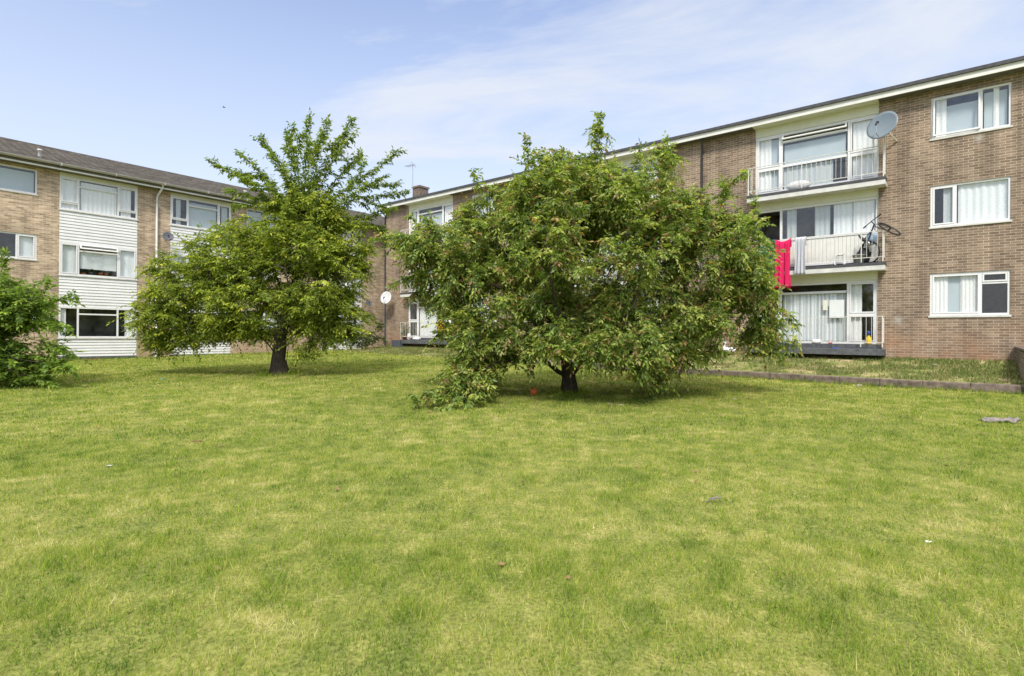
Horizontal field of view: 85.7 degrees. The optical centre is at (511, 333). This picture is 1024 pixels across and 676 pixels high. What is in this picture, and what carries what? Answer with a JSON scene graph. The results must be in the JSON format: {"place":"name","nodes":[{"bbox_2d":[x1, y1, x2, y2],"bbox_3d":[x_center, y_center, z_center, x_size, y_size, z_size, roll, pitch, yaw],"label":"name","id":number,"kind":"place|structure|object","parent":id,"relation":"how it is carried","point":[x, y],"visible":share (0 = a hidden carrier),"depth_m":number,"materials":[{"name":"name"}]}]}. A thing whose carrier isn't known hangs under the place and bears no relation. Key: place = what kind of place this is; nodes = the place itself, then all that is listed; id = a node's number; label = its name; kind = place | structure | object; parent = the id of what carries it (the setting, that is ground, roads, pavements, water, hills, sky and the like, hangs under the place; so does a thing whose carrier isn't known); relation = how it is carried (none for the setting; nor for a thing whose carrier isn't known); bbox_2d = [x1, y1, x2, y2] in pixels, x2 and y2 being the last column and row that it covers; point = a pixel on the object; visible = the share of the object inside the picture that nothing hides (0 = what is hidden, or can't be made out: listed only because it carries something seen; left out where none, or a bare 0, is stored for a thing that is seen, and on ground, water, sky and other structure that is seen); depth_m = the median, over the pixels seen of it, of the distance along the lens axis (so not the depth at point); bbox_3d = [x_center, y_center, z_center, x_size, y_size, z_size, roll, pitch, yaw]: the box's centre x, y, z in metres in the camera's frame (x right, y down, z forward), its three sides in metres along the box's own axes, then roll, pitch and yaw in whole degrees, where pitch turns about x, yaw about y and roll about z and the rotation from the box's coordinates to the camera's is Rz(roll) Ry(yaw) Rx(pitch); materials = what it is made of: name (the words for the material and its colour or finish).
{"place":"outdoors","nodes":[
{"label":"outdoors","id":0,"kind":"place"},
{"bbox_2d":[0,348,1023,675],"bbox_3d":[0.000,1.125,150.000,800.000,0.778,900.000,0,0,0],"label":"lawn","id":1,"kind":"structure","parent":0,"point":[648,537],"depth_m":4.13,"materials":[{"name":"green plant"}]},
{"bbox_2d":[0,246,92,388],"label":"bushy tree","id":2,"kind":"object","parent":1,"relation":"on","point":[22,311],"visible":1,"depth_m":13.24,"materials":[{"name":"green plant"}]},
{"bbox_2d":[0,137,384,359],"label":"apartment building","id":3,"kind":"structure","parent":1,"relation":"on","point":[67,218],"depth_m":23.33,"materials":[{"name":"beige brick"}]},
{"bbox_2d":[0,231,37,260],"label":"window","id":4,"kind":"structure","parent":3,"relation":"in","point":[22,246],"depth_m":21.32,"materials":[{"name":"white plastic"}]},
{"bbox_2d":[0,163,37,195],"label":"window","id":5,"kind":"structure","parent":3,"relation":"in","point":[15,179],"depth_m":21.12,"materials":[{"name":"glass"}]},
{"bbox_2d":[87,269,94,274],"bbox_3d":[-17.456,-2.647,22.895,0.349,0.449,0.383,0,0,-5],"label":"potted plant","id":6,"kind":"object","parent":3,"relation":"on","point":[90,273],"visible":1,"depth_m":22.84,"materials":[{"name":"green plant"}]},
{"bbox_2d":[57,306,136,338],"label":"window","id":7,"kind":"structure","parent":3,"relation":"in","point":[87,323],"depth_m":23.67,"materials":[{"name":"white plastic"}]},
{"bbox_2d":[58,176,137,220],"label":"window","id":8,"kind":"structure","parent":3,"relation":"in","point":[76,195],"depth_m":23.00,"materials":[{"name":"glass"}]},
{"bbox_2d":[58,241,137,280],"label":"window","id":9,"kind":"structure","parent":3,"relation":"in","point":[74,258],"depth_m":23.06,"materials":[{"name":"white plastic"}]},
{"bbox_2d":[96,270,104,275],"bbox_3d":[-17.237,-2.578,23.147,0.335,0.316,0.260,0,0,-29],"label":"potted plant","id":10,"kind":"object","parent":3,"relation":"on","point":[99,273],"visible":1,"depth_m":23.10,"materials":[{"name":"green plant"}]},
{"bbox_2d":[162,232,173,240],"bbox_3d":[-15.383,-4.339,24.622,0.502,0.422,0.391,0,0,7],"label":"satellite dish","id":11,"kind":"object","parent":3,"relation":"attached to","point":[167,236],"visible":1,"depth_m":24.59,"materials":[{"name":"grey metal"}]},
{"bbox_2d":[170,254,201,284],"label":"window","id":12,"kind":"structure","parent":3,"relation":"in","point":[181,257],"depth_m":25.38,"materials":[{"name":"white plastic"}]},
{"bbox_2d":[170,311,219,333],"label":"window","id":13,"kind":"structure","parent":3,"relation":"in","point":[199,311],"depth_m":26.81,"materials":[{"name":"white plastic"}]},
{"bbox_2d":[170,196,230,233],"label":"window","id":14,"kind":"structure","parent":3,"relation":"in","point":[184,212],"depth_m":26.19,"materials":[{"name":"glass"}]},
{"bbox_2d":[247,208,278,227],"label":"window","id":15,"kind":"structure","parent":3,"relation":"in","point":[256,213],"depth_m":28.19,"materials":[{"name":"white glass"}]},
{"bbox_2d":[248,310,278,328],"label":"window","id":16,"kind":"structure","parent":3,"relation":"in","point":[248,310],"depth_m":28.72,"materials":[{"name":"white plastic"}]},
{"bbox_2d":[322,316,360,338],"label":"window","id":17,"kind":"structure","parent":3,"relation":"in","point":[358,321],"depth_m":32.85,"materials":[{"name":"white plastic"}]},
{"bbox_2d":[323,272,361,295],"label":"window","id":18,"kind":"structure","parent":3,"relation":"in","point":[349,283],"depth_m":32.42,"materials":[{"name":"white plastic"}]},
{"bbox_2d":[337,230,361,248],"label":"window","id":19,"kind":"structure","parent":3,"relation":"in","point":[347,230],"depth_m":32.46,"materials":[{"name":"white plastic"}]},
{"bbox_2d":[106,107,410,374],"bbox_3d":[-7.474,-2.829,16.978,8.716,8.237,4.441,0,0,0],"label":"tree","id":20,"kind":"object","parent":1,"relation":"on","point":[320,222],"visible":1,"depth_m":16.40,"materials":[{"name":"green plant"}]},
{"bbox_2d":[15,369,984,578],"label":"fallen leaves","id":21,"kind":"object","parent":1,"relation":"on","point":[503,563],"visible":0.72,"depth_m":7.29,"materials":[{"name":"brown plant"}]},
{"bbox_2d":[530,388,537,394],"bbox_3d":[0.488,1.294,12.367,0.180,0.169,0.180,11,17,0],"label":"ball","id":22,"kind":"object","parent":1,"relation":"on","point":[533,391],"visible":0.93,"depth_m":12.30,"materials":[{"name":"orange plastic"}]},
{"bbox_2d":[373,110,805,412],"bbox_3d":[1.826,-1.775,12.849,9.963,7.037,6.242,0,0,0],"label":"tree","id":23,"kind":"object","parent":1,"relation":"on","point":[623,330],"visible":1,"depth_m":11.77,"materials":[{"name":"green plant"}]},
{"bbox_2d":[379,56,1023,360],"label":"apartment building","id":24,"kind":"structure","parent":1,"relation":"on","point":[941,276],"depth_m":16.92,"materials":[{"name":"brown brick"}]},
{"bbox_2d":[380,291,393,303],"bbox_3d":[-7.092,-2.074,31.671,0.812,0.715,0.481,0,0,-26],"label":"satellite dish","id":25,"kind":"object","parent":24,"relation":"attached to","point":[385,298],"visible":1,"depth_m":31.64,"materials":[{"name":"white metal"}]},
{"bbox_2d":[399,323,409,339],"bbox_3d":[-6.055,-0.134,31.076,0.891,0.948,0.893,0,0,39],"label":"potted plant","id":26,"kind":"object","parent":24,"relation":"on","point":[402,333],"visible":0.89,"depth_m":31.02,"materials":[{"name":"green plant"}]},
{"bbox_2d":[406,163,414,196],"bbox_3d":[-6.178,-9.198,33.468,0.674,2.336,0.469,0,0,39],"label":"tv aerial","id":27,"kind":"object","parent":24,"relation":"attached to","point":[412,176],"visible":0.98,"depth_m":33.34,"materials":[{"name":"metal"}]},
{"bbox_2d":[409,302,450,337],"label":"window","id":28,"kind":"structure","parent":24,"relation":"in","point":[416,315],"depth_m":30.82,"materials":[{"name":"white plastic"}]},
{"bbox_2d":[409,257,452,291],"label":"window","id":29,"kind":"structure","parent":24,"relation":"in","point":[429,257],"depth_m":31.13,"materials":[{"name":"white plastic"}]},
{"bbox_2d":[409,202,452,239],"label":"window","id":30,"kind":"structure","parent":24,"relation":"in","point":[441,211],"depth_m":30.26,"materials":[{"name":"white plastic"}]},
{"bbox_2d":[472,193,494,216],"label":"window","id":31,"kind":"structure","parent":24,"relation":"in","point":[476,196],"depth_m":27.80,"materials":[{"name":"white plastic"}]},
{"bbox_2d":[472,296,496,321],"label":"window","id":32,"kind":"structure","parent":24,"relation":"in","point":[493,296],"depth_m":27.91,"materials":[{"name":"white plastic"}]},
{"bbox_2d":[581,235,658,280],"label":"window","id":33,"kind":"structure","parent":24,"relation":"in","point":[638,235],"depth_m":23.36,"materials":[{"name":"white plastic"}]},
{"bbox_2d":[582,293,658,338],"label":"window","id":34,"kind":"structure","parent":24,"relation":"in","point":[588,293],"depth_m":23.26,"materials":[{"name":"white plastic"}]},
{"bbox_2d":[617,160,658,197],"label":"window","id":35,"kind":"structure","parent":24,"relation":"in","point":[629,166],"depth_m":22.36,"materials":[{"name":"glass"}]},
{"bbox_2d":[758,239,774,275],"bbox_3d":[8.630,-2.438,18.739,0.550,1.494,0.203,0,0,39],"label":"towel","id":36,"kind":"object","parent":24,"relation":"hanging from","point":[773,240],"visible":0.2,"depth_m":18.66,"materials":[{"name":"fabric"}]},
{"bbox_2d":[774,238,791,288],"bbox_3d":[9.017,-2.341,18.392,0.490,1.673,0.245,0,0,39],"label":"towel","id":37,"kind":"object","parent":24,"relation":"hanging from","point":[785,275],"visible":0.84,"depth_m":18.36,"materials":[{"name":"pink fabric"}]},
{"bbox_2d":[794,236,806,274],"bbox_3d":[9.441,-2.555,18.061,0.324,1.246,0.218,0,0,39],"label":"towel","id":38,"kind":"object","parent":24,"relation":"hanging from","point":[800,244],"visible":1,"depth_m":18.04,"materials":[{"name":"white fabric"}]},
{"bbox_2d":[755,280,877,343],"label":"window","id":39,"kind":"structure","parent":24,"relation":"in","point":[860,298],"depth_m":18.27,"materials":[{"name":"white plastic"}]},
{"bbox_2d":[755,196,877,268],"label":"window","id":40,"kind":"structure","parent":24,"relation":"in","point":[846,217],"depth_m":18.16,"materials":[{"name":"white glass"}]},
{"bbox_2d":[756,113,878,194],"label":"window","id":41,"kind":"structure","parent":24,"relation":"in","point":[851,134],"depth_m":18.46,"materials":[{"name":"glass"}]},
{"bbox_2d":[823,300,827,309],"bbox_3d":[10.240,-0.937,18.051,0.134,0.328,0.014,0,0,39],"label":"card sign","id":42,"kind":"object","parent":24,"relation":"attached to","point":[825,304],"visible":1,"depth_m":18.04,"materials":[{"name":"beige paper"}]},
{"bbox_2d":[829,300,843,317],"bbox_3d":[10.488,-0.805,17.839,0.413,0.578,0.014,0,0,39],"label":"notice board","id":43,"kind":"object","parent":24,"relation":"attached to","point":[836,307],"visible":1,"depth_m":17.84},
{"bbox_2d":[852,254,864,263],"bbox_3d":[10.794,-2.318,17.189,0.350,0.280,0.346,0,0,39],"label":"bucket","id":44,"kind":"object","parent":24,"relation":"on","point":[855,261],"visible":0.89,"depth_m":17.07,"materials":[{"name":"grey plastic"}]},
{"bbox_2d":[856,248,870,262],"bbox_3d":[10.971,-2.423,17.240,0.427,0.520,0.232,0,0,39],"label":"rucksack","id":45,"kind":"object","parent":24,"relation":"on","point":[866,260],"visible":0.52,"depth_m":17.13,"materials":[{"name":"black fabric"}]},
{"bbox_2d":[866,331,870,343],"bbox_3d":[11.134,0.122,17.233,0.150,0.420,0.150,0,0,39],"label":"bottle","id":46,"kind":"object","parent":24,"relation":"on","point":[868,338],"visible":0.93,"depth_m":17.19,"materials":[{"name":"yellow plastic"}]},
{"bbox_2d":[859,214,900,262],"bbox_3d":[11.048,-2.895,16.739,0.685,1.455,1.233,0,0,-35],"label":"bicycle","id":47,"kind":"object","parent":24,"relation":"on","point":[880,225],"visible":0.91,"depth_m":16.81,"materials":[{"name":"black metal"}]},
{"bbox_2d":[865,232,876,245],"bbox_3d":[11.115,-2.931,17.076,0.354,0.409,0.180,0,0,39],"label":"cloth bag","id":48,"kind":"object","parent":47,"relation":"hanging from","point":[873,236],"visible":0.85,"depth_m":17.00,"materials":[{"name":"fabric"}]},
{"bbox_2d":[866,111,897,174],"bbox_3d":[11.195,-5.728,16.483,0.922,1.849,0.754,0,0,9],"label":"satellite dish","id":49,"kind":"object","parent":24,"relation":"attached to","point":[881,125],"visible":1,"depth_m":16.52,"materials":[{"name":"grey metal"}]},
{"bbox_2d":[928,270,1011,317],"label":"window","id":50,"kind":"structure","parent":24,"relation":"in","point":[979,293],"depth_m":16.07,"materials":[{"name":"white plastic"}]},
{"bbox_2d":[929,176,1011,228],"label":"window","id":51,"kind":"structure","parent":24,"relation":"in","point":[987,201],"depth_m":15.78,"materials":[{"name":"glass"}]},
{"bbox_2d":[929,82,1012,140],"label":"window","id":52,"kind":"structure","parent":24,"relation":"in","point":[985,109],"depth_m":15.82,"materials":[{"name":"glass"}]},
{"bbox_2d":[706,495,720,501],"bbox_3d":[1.814,1.476,4.938,0.189,0.042,0.065,0,0,-21],"label":"twig","id":53,"kind":"object","parent":1,"relation":"on","point":[713,498],"visible":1,"depth_m":4.93,"materials":[{"name":"beige wood"}]},
{"bbox_2d":[532,359,1023,393],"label":"kerb","id":54,"kind":"structure","parent":1,"relation":"on","point":[935,384],"depth_m":14.56,"materials":[{"name":"concrete"}]},
{"bbox_2d":[980,416,1020,423],"bbox_3d":[8.034,1.410,9.102,0.554,0.105,0.377,0,0,6],"label":"cardboard","id":55,"kind":"object","parent":1,"relation":"on","point":[1000,420],"visible":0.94,"depth_m":9.03,"materials":[{"name":"beige cardboard"}]},
{"bbox_2d":[0,0,1023,216],"label":"sky","id":56,"kind":"structure","parent":0,"point":[453,84],"materials":[{"name":"blue"}]},
{"bbox_2d":[349,344,1023,385],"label":"verge","id":57,"kind":"structure","parent":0,"point":[838,363],"depth_m":16.43,"materials":[{"name":"green plant"}]},
{"bbox_2d":[348,316,386,348],"bbox_3d":[-8.160,0.089,31.302,2.438,2.199,1.499,0,0,0],"label":"shrub","id":58,"kind":"object","parent":57,"relation":"on","point":[368,342],"visible":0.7,"depth_m":31.13,"materials":[{"name":"green plant"}]},
{"bbox_2d":[392,340,405,347],"bbox_3d":[-6.373,0.559,31.034,0.738,0.420,0.400,0,0,39],"label":"planter","id":59,"kind":"object","parent":57,"relation":"on","point":[397,343],"visible":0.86,"depth_m":30.84,"materials":[{"name":"grey"}]},
{"bbox_2d":[721,342,735,352],"bbox_3d":[7.689,0.475,19.642,0.568,0.390,0.200,0,0,39],"label":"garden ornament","id":60,"kind":"object","parent":57,"relation":"on","point":[725,347],"visible":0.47,"depth_m":19.60,"materials":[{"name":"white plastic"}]},
{"bbox_2d":[1014,346,1023,383],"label":"garden wall","id":61,"kind":"structure","parent":57,"relation":"on","point":[1019,358],"depth_m":13.66,"materials":[{"name":"brick"}]},
{"bbox_2d":[787,180,810,189],"bbox_3d":[9.543,-4.928,18.393,0.722,0.340,0.259,0,0,39],"label":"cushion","id":62,"kind":"object","parent":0,"point":[797,186],"visible":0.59,"depth_m":18.30,"materials":[{"name":"white fabric"}]},
{"bbox_2d":[812,339,821,343],"bbox_3d":[9.967,0.257,18.064,0.303,0.169,0.161,0,0,39],"label":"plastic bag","id":63,"kind":"object","parent":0,"point":[816,341],"visible":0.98,"depth_m":18.02,"materials":[{"name":"white plastic"}]}
]}

